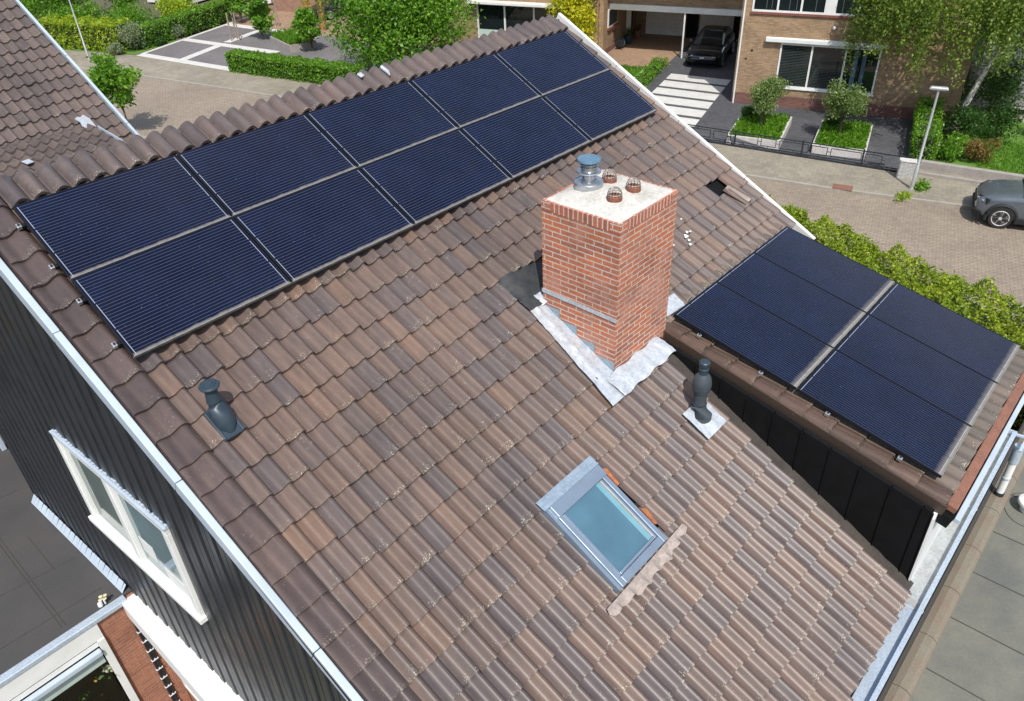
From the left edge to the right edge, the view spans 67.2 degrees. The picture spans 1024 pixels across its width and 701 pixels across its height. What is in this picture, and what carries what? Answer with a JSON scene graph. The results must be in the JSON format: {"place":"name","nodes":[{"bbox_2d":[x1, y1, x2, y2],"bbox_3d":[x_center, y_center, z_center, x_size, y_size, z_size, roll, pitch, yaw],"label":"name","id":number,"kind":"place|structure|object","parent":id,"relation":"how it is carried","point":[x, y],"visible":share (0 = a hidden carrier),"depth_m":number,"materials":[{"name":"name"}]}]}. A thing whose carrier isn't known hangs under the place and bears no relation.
{"place":"outdoors","nodes":[
{"label":"outdoors","id":0,"kind":"place"},
{"bbox_2d":[62,40,177,54],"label":"lawn","id":1,"kind":"structure","parent":0,"point":[132,51],"depth_m":50.57,"materials":[{"name":"plant"}]},
{"bbox_2d":[37,12,133,51],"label":"golden hedge","id":2,"kind":"object","parent":1,"relation":"on","point":[99,34],"visible":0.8,"depth_m":50.56,"materials":[{"name":"yellow plant"}]},
{"bbox_2d":[112,20,145,49],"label":"garden shrub","id":3,"kind":"object","parent":1,"relation":"on","point":[128,34],"visible":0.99,"depth_m":49.55,"materials":[{"name":"green plant"}]},
{"bbox_2d":[108,2,158,27],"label":"garden shrub","id":4,"kind":"object","parent":1,"relation":"on","point":[132,14],"visible":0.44,"depth_m":52.47,"materials":[{"name":"green plant"}]},
{"bbox_2d":[154,36,166,45],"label":"garden shrub","id":5,"kind":"object","parent":1,"relation":"on","point":[159,40],"visible":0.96,"depth_m":51.04,"materials":[{"name":"green plant"}]},
{"bbox_2d":[138,23,422,83],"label":"garden paving","id":6,"kind":"structure","parent":0,"point":[216,56],"depth_m":49.86,"materials":[{"name":"concrete"}]},
{"bbox_2d":[136,16,322,71],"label":"white paving band","id":7,"kind":"object","parent":6,"relation":"on","point":[184,60],"visible":0.79,"depth_m":49.87,"materials":[{"name":"concrete"}]},
{"bbox_2d":[225,12,240,40],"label":"tree stakes","id":8,"kind":"object","parent":6,"relation":"on","point":[230,16],"visible":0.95,"depth_m":51.21,"materials":[{"name":"brown wood"}]},
{"bbox_2d":[220,0,247,22],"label":"garden tree","id":9,"kind":"object","parent":6,"relation":"on","point":[233,5],"visible":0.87,"depth_m":55.39,"materials":[{"name":"green plant"}]},
{"bbox_2d":[238,0,274,39],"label":"garden tree","id":10,"kind":"object","parent":6,"relation":"on","point":[257,11],"visible":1,"depth_m":50.69,"materials":[{"name":"green plant"}]},
{"bbox_2d":[270,27,316,52],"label":"stone planter","id":11,"kind":"object","parent":6,"relation":"on","point":[288,40],"visible":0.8,"depth_m":48.93,"materials":[{"name":"stone"}]},
{"bbox_2d":[224,48,364,84],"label":"box hedge","id":12,"kind":"object","parent":6,"relation":"on","point":[319,71],"visible":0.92,"depth_m":42.98,"materials":[{"name":"green plant"}]},
{"bbox_2d":[290,6,321,50],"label":"garden tree","id":13,"kind":"object","parent":6,"relation":"on","point":[306,20],"visible":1,"depth_m":47.26,"materials":[{"name":"green plant"}]},
{"bbox_2d":[229,11,438,47],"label":"patio","id":14,"kind":"structure","parent":0,"point":[285,19],"depth_m":56.02,"materials":[{"name":"concrete"}]},
{"bbox_2d":[245,0,315,11],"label":"red house","id":15,"kind":"structure","parent":14,"relation":"on","point":[287,5],"depth_m":58.77,"materials":[{"name":"brick"}]},
{"bbox_2d":[314,0,326,30],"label":"climber post","id":16,"kind":"object","parent":14,"relation":"on","point":[321,13],"visible":0.91,"depth_m":52.61,"materials":[{"name":"orange wood"}]},
{"bbox_2d":[311,0,359,19],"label":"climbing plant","id":17,"kind":"object","parent":14,"relation":"on","point":[330,9],"visible":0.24,"depth_m":55.78,"materials":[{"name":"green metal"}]},
{"bbox_2d":[21,0,1023,699],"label":"ground","id":18,"kind":"structure","parent":0,"point":[109,4],"depth_m":62.41,"materials":[{"name":"soil"}]},
{"bbox_2d":[0,0,138,177],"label":"neighbour house","id":19,"kind":"structure","parent":18,"relation":"on","point":[55,103],"depth_m":15.00,"materials":[{"name":"brown tile"}]},
{"bbox_2d":[102,0,139,18],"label":"garden tree","id":20,"kind":"object","parent":18,"relation":"on","point":[120,2],"visible":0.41,"depth_m":54.16,"materials":[{"name":"green plant"}]},
{"bbox_2d":[153,0,197,18],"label":"garden shrub","id":21,"kind":"object","parent":18,"relation":"on","point":[173,6],"visible":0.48,"depth_m":55.00,"materials":[{"name":"green plant"}]},
{"bbox_2d":[130,0,235,48],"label":"tall hedge","id":22,"kind":"object","parent":18,"relation":"on","point":[211,13],"visible":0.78,"depth_m":53.34,"materials":[{"name":"green plant"}]},
{"bbox_2d":[0,13,1023,700],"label":"tiled house","id":23,"kind":"structure","parent":18,"relation":"on","point":[470,453],"depth_m":7.91,"materials":[{"name":"tile"}]},
{"bbox_2d":[15,223,27,230],"bbox_3d":[-1.821,-3.048,9.756,0.062,0.071,8.480,25,44,34],"label":"mounting rail","id":24,"kind":"object","parent":23,"relation":"attached to","point":[19,226],"visible":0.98,"depth_m":7.22,"materials":[{"name":"metal"}]},
{"bbox_2d":[12,154,231,279],"bbox_3d":[-3.825,-1.369,7.666,1.012,0.036,1.666,46,52,13],"label":"solar panel","id":25,"kind":"object","parent":24,"relation":"attached to","point":[83,229],"visible":1,"depth_m":7.60,"materials":[{"name":"blue glass"}]},
{"bbox_2d":[177,113,357,216],"bbox_3d":[-2.709,-2.121,8.675,1.012,0.036,1.666,46,52,13],"label":"solar panel","id":26,"kind":"object","parent":24,"relation":"attached to","point":[235,175],"visible":1,"depth_m":8.62,"materials":[{"name":"blue glass"}]},
{"bbox_2d":[495,30,609,95],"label":"solar panel","id":27,"kind":"object","parent":24,"relation":"attached to","point":[543,66],"visible":1,"depth_m":11.66,"materials":[{"name":"blue glass"}]},
{"bbox_2d":[48,263,59,270],"bbox_3d":[-1.434,-2.650,9.624,0.062,0.071,8.480,25,44,34],"label":"mounting rail","id":28,"kind":"object","parent":23,"relation":"attached to","point":[52,267],"visible":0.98,"depth_m":7.09,"materials":[{"name":"metal"}]},
{"bbox_2d":[306,80,458,167],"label":"solar panel","id":29,"kind":"object","parent":28,"relation":"attached to","point":[366,129],"visible":1,"depth_m":9.63,"materials":[{"name":"blue glass"}]},
{"bbox_2d":[409,53,540,127],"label":"solar panel","id":30,"kind":"object","parent":28,"relation":"attached to","point":[461,95],"visible":1,"depth_m":10.64,"materials":[{"name":"blue glass"}]},
{"bbox_2d":[76,298,86,305],"bbox_3d":[-1.121,-2.330,9.518,0.062,0.071,8.480,25,44,34],"label":"mounting rail","id":31,"kind":"object","parent":23,"relation":"attached to","point":[79,301],"visible":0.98,"depth_m":6.98,"materials":[{"name":"metal"}]},
{"bbox_2d":[359,128,511,225],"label":"solar panel","id":32,"kind":"object","parent":31,"relation":"attached to","point":[424,181],"visible":1,"depth_m":9.39,"materials":[{"name":"blue glass"}]},
{"bbox_2d":[79,659,116,699],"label":"flower bunch","id":33,"kind":"object","parent":23,"relation":"on","point":[101,676],"visible":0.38,"depth_m":10.98,"materials":[{"name":"white plant"}]},
{"bbox_2d":[111,341,122,348],"bbox_3d":[-0.734,-1.933,9.386,0.062,0.071,8.480,25,44,34],"label":"mounting rail","id":34,"kind":"object","parent":23,"relation":"attached to","point":[116,345],"visible":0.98,"depth_m":6.85,"materials":[{"name":"metal"}]},
{"bbox_2d":[71,217,291,358],"bbox_3d":[-3.133,-0.658,7.430,1.012,0.035,1.666,46,52,13],"label":"solar panel","id":35,"kind":"object","parent":34,"relation":"attached to","point":[147,301],"visible":1,"depth_m":7.36,"materials":[{"name":"blue glass"}]},
{"bbox_2d":[233,168,413,283],"bbox_3d":[-2.017,-1.410,8.439,1.012,0.035,1.666,46,52,13],"label":"solar panel","id":36,"kind":"object","parent":34,"relation":"on","point":[297,236],"visible":1,"depth_m":8.38,"materials":[{"name":"blue glass"}]},
{"bbox_2d":[460,96,590,179],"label":"solar panel","id":37,"kind":"object","parent":34,"relation":"attached to","point":[520,140],"visible":1,"depth_m":10.40,"materials":[{"name":"blue glass"}]},
{"bbox_2d":[542,70,656,141],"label":"solar panel","id":38,"kind":"object","parent":34,"relation":"attached to","point":[597,107],"visible":1,"depth_m":11.42,"materials":[{"name":"blue glass"}]},
{"bbox_2d":[49,429,207,624],"bbox_3d":[-4.441,1.964,8.857,2.577,1.548,0.125,23,42,32],"label":"window","id":39,"kind":"structure","parent":23,"relation":"in","point":[140,534],"depth_m":8.85,"materials":[{"name":"white paint"}]},
{"bbox_2d":[198,378,244,440],"bbox_3d":[-2.559,0.503,6.743,0.316,0.504,0.210,25,44,34],"label":"roof vent","id":40,"kind":"object","parent":23,"relation":"on","point":[222,419],"visible":1,"depth_m":6.72,"materials":[{"name":"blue plastic"}]},
{"bbox_2d":[696,332,703,338],"bbox_3d":[3.263,-0.868,10.147,0.058,0.069,3.135,25,44,34],"label":"mounting rail","id":41,"kind":"object","parent":23,"relation":"attached to","point":[699,335],"visible":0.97,"depth_m":9.21,"materials":[{"name":"metal"}]},
{"bbox_2d":[673,281,832,389],"bbox_3d":[2.924,-0.227,9.358,1.666,0.036,1.012,35,48,25],"label":"solar panel","id":42,"kind":"object","parent":41,"relation":"attached to","point":[778,348],"visible":1,"depth_m":9.31,"materials":[{"name":"blue glass"}]},
{"bbox_2d":[717,252,865,348],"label":"solar panel","id":43,"kind":"object","parent":41,"relation":"attached to","point":[822,315],"visible":1,"depth_m":9.94,"materials":[{"name":"blue glass"}]},
{"bbox_2d":[754,226,894,312],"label":"solar panel","id":44,"kind":"object","parent":41,"relation":"attached to","point":[842,277],"visible":1,"depth_m":10.55,"materials":[{"name":"blue glass"}]},
{"bbox_2d":[683,359,725,438],"bbox_3d":[2.149,0.504,8.464,0.369,0.893,0.400,25,44,34],"label":"flue terminal","id":45,"kind":"object","parent":23,"relation":"on","point":[705,418],"visible":1,"depth_m":8.53,"materials":[{"name":"grey plastic"}]},
{"bbox_2d":[896,454,903,461],"bbox_3d":[5.122,0.450,9.073,0.058,0.069,3.135,25,44,34],"label":"mounting rail","id":46,"kind":"object","parent":23,"relation":"attached to","point":[899,458],"visible":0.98,"depth_m":8.13,"materials":[{"name":"metal"}]},
{"bbox_2d":[797,349,970,477],"bbox_3d":[4.165,0.653,8.642,1.666,0.035,1.012,35,48,25],"label":"solar panel","id":47,"kind":"object","parent":46,"relation":"attached to","point":[919,431],"visible":1,"depth_m":8.60,"materials":[{"name":"blue glass"}]},
{"bbox_2d":[835,313,997,426],"bbox_3d":[4.842,0.197,9.254,1.666,0.035,1.012,35,48,25],"label":"solar panel","id":48,"kind":"object","parent":46,"relation":"on","point":[952,387],"visible":1,"depth_m":9.22,"materials":[{"name":"blue glass"}]},
{"bbox_2d":[868,282,1020,382],"bbox_3d":[5.518,-0.259,9.866,1.666,0.035,1.012,35,48,25],"label":"solar panel","id":49,"kind":"object","parent":46,"relation":"attached to","point":[974,346],"visible":1,"depth_m":9.83,"materials":[{"name":"blue glass"}]},
{"bbox_2d":[545,0,600,42],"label":"golden tree","id":50,"kind":"object","parent":18,"relation":"on","point":[581,17],"visible":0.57,"depth_m":41.76,"materials":[{"name":"yellow plant"}]},
{"bbox_2d":[768,194,1023,431],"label":"garden hedge","id":51,"kind":"object","parent":18,"relation":"on","point":[946,290],"visible":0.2,"depth_m":19.37,"materials":[{"name":"green plant"}]},
{"bbox_2d":[876,421,1023,700],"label":"flat garage","id":52,"kind":"structure","parent":18,"relation":"on","point":[965,641],"depth_m":9.18,"materials":[{"name":"metal"}]},
{"bbox_2d":[1017,493,1023,512],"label":"vent cowl","id":53,"kind":"object","parent":52,"relation":"on","point":[1020,499],"visible":1,"depth_m":10.54,"materials":[{"name":"white paint"}]},
{"bbox_2d":[961,55,1023,109],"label":"slatted fence","id":54,"kind":"object","parent":18,"relation":"on","point":[978,102],"visible":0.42,"depth_m":34.36,"materials":[{"name":"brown wood"}]},
{"bbox_2d":[972,27,1023,90],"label":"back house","id":55,"kind":"structure","parent":18,"relation":"on","point":[976,48],"depth_m":36.70,"materials":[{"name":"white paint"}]},
{"bbox_2d":[64,46,1022,204],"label":"pavement","id":56,"kind":"structure","parent":0,"point":[782,166],"depth_m":30.62,"materials":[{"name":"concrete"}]},
{"bbox_2d":[19,0,48,19],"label":"garden shrub","id":57,"kind":"object","parent":56,"relation":"on","point":[27,4],"visible":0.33,"depth_m":57.30,"materials":[{"name":"green plant"}]},
{"bbox_2d":[24,0,85,18],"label":"garden tree","id":58,"kind":"object","parent":56,"relation":"on","point":[46,3],"visible":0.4,"depth_m":54.09,"materials":[{"name":"green plant"}]},
{"bbox_2d":[44,0,104,20],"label":"garden shrub","id":59,"kind":"object","parent":56,"relation":"on","point":[82,11],"visible":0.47,"depth_m":53.30,"materials":[{"name":"green plant"}]},
{"bbox_2d":[69,0,89,58],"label":"street lamp","id":60,"kind":"object","parent":56,"relation":"on","point":[85,48],"visible":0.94,"depth_m":48.17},
{"bbox_2d":[105,42,123,54],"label":"garden shrub","id":61,"kind":"object","parent":56,"relation":"on","point":[114,48],"visible":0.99,"depth_m":49.23,"materials":[{"name":"green plant"}]},
{"bbox_2d":[318,0,485,71],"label":"leafy tree","id":62,"kind":"object","parent":56,"relation":"on","point":[409,24],"visible":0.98,"depth_m":40.77,"materials":[{"name":"green plant"}]},
{"bbox_2d":[439,0,743,57],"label":"carport house","id":63,"kind":"structure","parent":56,"relation":"on","point":[682,18],"depth_m":45.71,"materials":[{"name":"beige brick"}]},
{"bbox_2d":[476,4,560,37],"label":"window","id":64,"kind":"structure","parent":63,"relation":"in","point":[497,16],"depth_m":45.95,"materials":[{"name":"glass"}]},
{"bbox_2d":[607,9,618,30],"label":"window","id":65,"kind":"structure","parent":63,"relation":"in","point":[612,14],"depth_m":44.80,"materials":[{"name":"glass"}]},
{"bbox_2d":[645,11,685,35],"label":"garage door","id":66,"kind":"structure","parent":63,"relation":"in","point":[670,19],"depth_m":48.24,"materials":[{"name":"white paint"}]},
{"bbox_2d":[698,14,741,39],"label":"garage door","id":67,"kind":"structure","parent":63,"relation":"in","point":[705,19],"depth_m":46.84,"materials":[{"name":"white paint"}]},
{"bbox_2d":[687,124,911,172],"bbox_3d":[11.154,-8.232,31.185,9.113,0.730,0.100,18,40,27],"label":"garden railing","id":68,"kind":"object","parent":56,"relation":"on","point":[807,156],"visible":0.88,"depth_m":30.94,"materials":[{"name":"black metal"}]},
{"bbox_2d":[832,183,852,190],"bbox_3d":[12.223,-6.039,28.492,0.721,0.001,0.480,15,38,23],"label":"gully cover","id":69,"kind":"object","parent":56,"relation":"on","point":[842,187],"visible":1,"depth_m":28.49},
{"bbox_2d":[731,0,987,121],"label":"brick house","id":70,"kind":"structure","parent":56,"relation":"on","point":[796,43],"depth_m":34.20,"materials":[{"name":"brown brick"}]},
{"bbox_2d":[752,0,894,16],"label":"window","id":71,"kind":"structure","parent":70,"relation":"in","point":[818,7],"depth_m":33.60,"materials":[{"name":"white paint"}]},
{"bbox_2d":[776,43,881,94],"bbox_3d":[14.117,-12.660,34.600,4.220,1.940,0.110,13,38,21],"label":"window","id":72,"kind":"structure","parent":70,"relation":"in","point":[810,67],"depth_m":34.58,"materials":[{"name":"glass"}]},
{"bbox_2d":[895,190,914,201],"bbox_3d":[13.976,-5.555,27.521,0.636,0.307,1.126,25,44,34],"label":"weed clump","id":73,"kind":"object","parent":56,"relation":"on","point":[902,195],"visible":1,"depth_m":27.51,"materials":[{"name":"green plant"}]},
{"bbox_2d":[913,178,931,192],"bbox_3d":[14.942,-6.024,27.993,0.618,0.493,0.982,8,36,15],"label":"weed clump","id":74,"kind":"object","parent":56,"relation":"on","point":[921,185],"visible":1,"depth_m":27.97,"materials":[{"name":"green plant"}]},
{"bbox_2d":[909,86,948,189],"bbox_3d":[14.528,-7.401,27.115,0.596,3.700,0.190,13,38,22],"label":"street lamp","id":75,"kind":"object","parent":56,"relation":"on","point":[938,89],"visible":1,"depth_m":26.94,"materials":[{"name":"metal"}]},
{"bbox_2d":[929,116,968,161],"bbox_3d":[18.340,-9.010,32.320,1.900,0.001,7.600,13,38,21],"label":"flower bed","id":76,"kind":"object","parent":56,"relation":"on","point":[936,159],"depth_m":32.25,"materials":[{"name":"plant"}]},
{"bbox_2d":[907,95,945,162],"bbox_3d":[16.933,-9.082,31.547,1.228,1.501,5.258,13,38,21],"label":"clipped hedge","id":77,"kind":"object","parent":76,"relation":"on","point":[922,113],"visible":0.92,"depth_m":30.36,"materials":[{"name":"green plant"}]},
{"bbox_2d":[836,0,1023,131],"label":"birch tree","id":78,"kind":"object","parent":76,"relation":"on","point":[1000,18],"visible":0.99,"depth_m":29.26,"materials":[{"name":"green plant"}]},
{"bbox_2d":[933,131,974,160],"bbox_3d":[17.205,-7.932,30.047,1.436,1.080,1.411,-14,36,-16],"label":"garden shrub","id":79,"kind":"object","parent":76,"relation":"on","point":[949,149],"visible":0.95,"depth_m":29.89,"materials":[{"name":"green plant"}]},
{"bbox_2d":[931,70,977,103],"bbox_3d":[19.162,-11.506,34.056,2.420,2.217,2.515,6,36,12],"label":"garden shrub","id":80,"kind":"object","parent":76,"relation":"on","point":[968,80],"visible":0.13,"depth_m":33.27,"materials":[{"name":"green plant"}]},
{"bbox_2d":[940,101,995,138],"bbox_3d":[18.325,-9.256,31.283,1.542,1.752,2.338,-9,35,-9],"label":"garden shrub","id":81,"kind":"object","parent":76,"relation":"on","point":[966,117],"visible":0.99,"depth_m":30.91,"materials":[{"name":"green plant"}]},
{"bbox_2d":[917,159,1023,183],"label":"garden wall","id":82,"kind":"structure","parent":56,"relation":"on","point":[968,171],"depth_m":28.79,"materials":[{"name":"concrete"}]},
{"bbox_2d":[82,70,1023,304],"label":"road","id":83,"kind":"structure","parent":0,"point":[970,246],"depth_m":26.54,"materials":[{"name":"brick"}]},
{"bbox_2d":[86,51,143,122],"bbox_3d":[-18.464,-11.989,35.786,3.104,3.838,2.397,-2,35,2],"label":"street tree","id":84,"kind":"object","parent":83,"relation":"on","point":[107,76],"visible":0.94,"depth_m":34.99,"materials":[{"name":"green plant"}]},
{"bbox_2d":[79,67,971,209],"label":"kerb","id":85,"kind":"structure","parent":83,"relation":"on","point":[871,194],"depth_m":28.89,"materials":[{"name":"concrete"}]},
{"bbox_2d":[971,178,1023,227],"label":"parked suv","id":86,"kind":"object","parent":83,"relation":"on","point":[998,203],"visible":1,"depth_m":25.42,"materials":[{"name":"grey paint"}]},
{"bbox_2d":[607,33,693,66],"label":"patio","id":87,"kind":"structure","parent":0,"point":[642,49],"depth_m":45.83,"materials":[{"name":"ceramic"}]},
{"bbox_2d":[624,26,632,43],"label":"plant pot","id":88,"kind":"object","parent":87,"relation":"on","point":[628,37],"visible":1,"depth_m":46.88,"materials":[{"name":"ceramic"}]},
{"bbox_2d":[635,55,669,87],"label":"lavender bed","id":89,"kind":"object","parent":87,"relation":"on","point":[649,72],"visible":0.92,"depth_m":41.05,"materials":[{"name":"green plant"}]},
{"label":"lawn","id":90,"kind":"structure","parent":87,"relation":"on","visible":0},
{"bbox_2d":[618,64,643,76],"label":"grass","id":91,"kind":"structure","parent":90,"relation":"on","point":[629,70],"depth_m":42.25,"materials":[{"name":"plant"}]},
{"bbox_2d":[644,38,738,129],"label":"driveway","id":92,"kind":"structure","parent":0,"point":[679,65],"depth_m":41.43,"materials":[{"name":"concrete"}]},
{"bbox_2d":[652,73,730,126],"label":"driveway slabs","id":93,"kind":"structure","parent":92,"relation":"on","point":[687,102],"depth_m":38.47,"materials":[{"name":"concrete"}]},
{"bbox_2d":[686,24,734,66],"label":"parked car","id":94,"kind":"object","parent":92,"relation":"on","point":[712,44],"visible":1,"depth_m":42.21,"materials":[{"name":"black paint"}]},
{"bbox_2d":[694,78,912,169],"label":"front garden paving","id":95,"kind":"structure","parent":0,"point":[888,135],"depth_m":33.66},
{"bbox_2d":[726,111,791,148],"bbox_3d":[10.722,-9.662,33.259,2.208,0.642,3.269,13,38,21],"label":"raised planter","id":96,"kind":"object","parent":95,"relation":"on","point":[775,125],"visible":0.88,"depth_m":32.75,"materials":[{"name":"concrete"}]},
{"bbox_2d":[739,105,756,115],"bbox_3d":[10.463,-10.591,34.136,0.936,0.613,0.624,-14,36,-16],"label":"bush","id":97,"kind":"object","parent":96,"relation":"on","point":[747,110],"visible":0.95,"depth_m":34.02,"materials":[{"name":"green plant"}]},
{"bbox_2d":[748,72,792,125],"bbox_3d":[10.873,-10.618,32.720,1.605,2.303,1.828,24,42,32],"label":"olive tree","id":98,"kind":"object","parent":96,"relation":"in","point":[767,90],"visible":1,"depth_m":32.30,"materials":[{"name":"green plant"}]},
{"bbox_2d":[811,118,872,158],"bbox_3d":[13.761,-8.929,32.027,2.076,0.620,3.252,13,38,21],"label":"raised planter","id":99,"kind":"object","parent":95,"relation":"on","point":[854,135],"visible":0.91,"depth_m":31.45,"materials":[{"name":"concrete"}]},
{"bbox_2d":[825,115,840,125],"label":"bush","id":100,"kind":"object","parent":99,"relation":"on","point":[833,121],"visible":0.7,"depth_m":32.72,"materials":[{"name":"green plant"}]},
{"bbox_2d":[822,78,871,131],"bbox_3d":[13.676,-9.867,31.461,1.795,2.300,1.989,-9,35,-9],"label":"olive tree","id":101,"kind":"object","parent":99,"relation":"in","point":[851,102],"visible":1,"depth_m":31.09,"materials":[{"name":"green plant"}]},
{"bbox_2d":[896,157,917,178],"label":"stone pillar","id":102,"kind":"structure","parent":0,"point":[906,168],"depth_m":28.75,"materials":[{"name":"stone"}]},
{"bbox_2d":[937,120,1023,174],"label":"lawn","id":103,"kind":"structure","parent":0,"point":[963,160],"depth_m":30.46,"materials":[{"name":"plant"}]},
{"bbox_2d":[963,137,1001,164],"bbox_3d":[18.054,-7.790,29.736,1.360,1.144,1.691,25,44,34],"label":"garden shrub","id":104,"kind":"object","parent":103,"relation":"on","point":[975,149],"visible":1,"depth_m":29.54,"materials":[{"name":"red plant"}]},
{"bbox_2d":[966,58,1023,115],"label":"garden shrub","id":105,"kind":"object","parent":103,"relation":"on","point":[990,84],"visible":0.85,"depth_m":32.41,"materials":[{"name":"green plant"}]},
{"bbox_2d":[976,97,1023,141],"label":"garden shrub","id":106,"kind":"object","parent":103,"relation":"on","point":[1002,116],"visible":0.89,"depth_m":31.07,"materials":[{"name":"green plant"}]},
{"bbox_2d":[1001,25,1023,122],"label":"birch tree","id":107,"kind":"object","parent":103,"relation":"on","point":[1018,57],"visible":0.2,"depth_m":31.97,"materials":[{"name":"green plant"}]},
{"label":"path","id":108,"kind":"structure","parent":0,"visible":0},
{"bbox_2d":[168,24,184,38],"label":"garden shrub","id":109,"kind":"object","parent":108,"relation":"on","point":[179,30],"visible":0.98,"depth_m":52.39,"materials":[{"name":"green plant"}]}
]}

